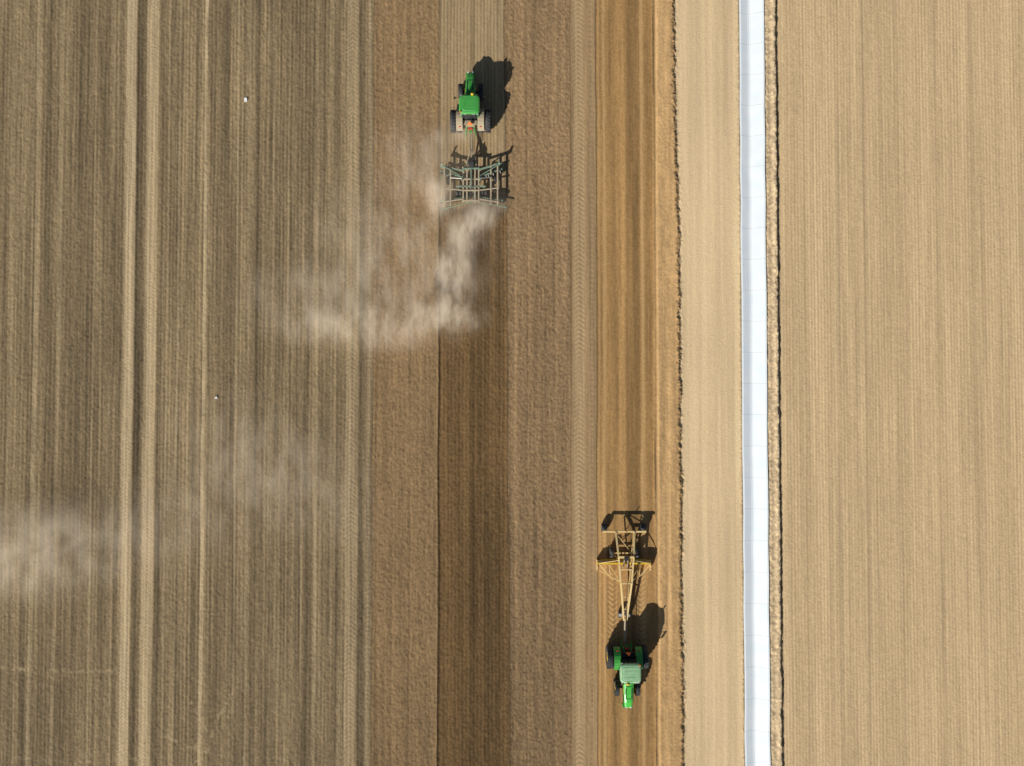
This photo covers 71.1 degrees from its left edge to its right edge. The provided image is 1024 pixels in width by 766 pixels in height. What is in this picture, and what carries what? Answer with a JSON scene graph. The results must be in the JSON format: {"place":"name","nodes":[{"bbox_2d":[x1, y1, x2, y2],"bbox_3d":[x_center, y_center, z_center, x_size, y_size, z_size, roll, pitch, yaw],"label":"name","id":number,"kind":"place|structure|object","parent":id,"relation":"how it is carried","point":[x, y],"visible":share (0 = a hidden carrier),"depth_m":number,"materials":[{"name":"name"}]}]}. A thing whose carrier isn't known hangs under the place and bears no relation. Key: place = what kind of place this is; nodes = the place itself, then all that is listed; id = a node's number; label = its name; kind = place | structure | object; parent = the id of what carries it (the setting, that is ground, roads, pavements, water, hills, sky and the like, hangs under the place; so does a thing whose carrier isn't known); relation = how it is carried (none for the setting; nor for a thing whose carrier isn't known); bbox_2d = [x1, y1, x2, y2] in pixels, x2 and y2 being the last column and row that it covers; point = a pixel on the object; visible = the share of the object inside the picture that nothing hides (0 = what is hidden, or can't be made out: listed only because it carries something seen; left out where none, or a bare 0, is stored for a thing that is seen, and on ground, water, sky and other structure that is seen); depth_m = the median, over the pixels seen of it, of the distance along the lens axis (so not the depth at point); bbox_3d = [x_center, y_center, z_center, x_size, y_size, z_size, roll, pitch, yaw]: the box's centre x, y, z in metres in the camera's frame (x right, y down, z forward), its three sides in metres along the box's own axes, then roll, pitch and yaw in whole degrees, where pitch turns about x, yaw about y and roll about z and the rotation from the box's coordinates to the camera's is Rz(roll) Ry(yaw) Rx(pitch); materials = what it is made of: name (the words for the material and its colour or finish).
{"place":"outdoors","nodes":[
{"label":"outdoors","id":0,"kind":"place"},
{"bbox_2d":[0,0,1023,765],"bbox_3d":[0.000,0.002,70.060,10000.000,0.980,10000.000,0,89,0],"label":"ground","id":1,"kind":"structure","parent":0,"point":[390,480],"depth_m":70.00,"materials":[{"name":"soil"}]},
{"bbox_2d":[450,72,490,136],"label":"tractor","id":2,"kind":"object","parent":1,"relation":"on","point":[468,112],"visible":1,"depth_m":68.68,"materials":[{"name":"metal"}]},
{"bbox_2d":[440,133,506,215],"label":"disc harrow","id":3,"kind":"object","parent":1,"relation":"on","point":[459,193],"visible":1,"depth_m":69.48,"materials":[{"name":"metal"}]},
{"bbox_2d":[596,523,650,644],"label":"land leveler","id":4,"kind":"object","parent":1,"relation":"on","point":[625,614],"visible":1,"depth_m":68.57,"materials":[{"name":"yellow paint"}]},
{"bbox_2d":[605,640,648,707],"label":"tractor","id":5,"kind":"object","parent":1,"relation":"on","point":[628,664],"visible":1,"depth_m":67.41,"materials":[{"name":"metal"}]},
{"bbox_2d":[739,0,770,765],"bbox_3d":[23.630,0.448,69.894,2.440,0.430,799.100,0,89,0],"label":"irrigation canal","id":6,"kind":"structure","parent":0,"point":[754,410],"depth_m":69.94,"materials":[{"name":"white concrete"}]}
]}

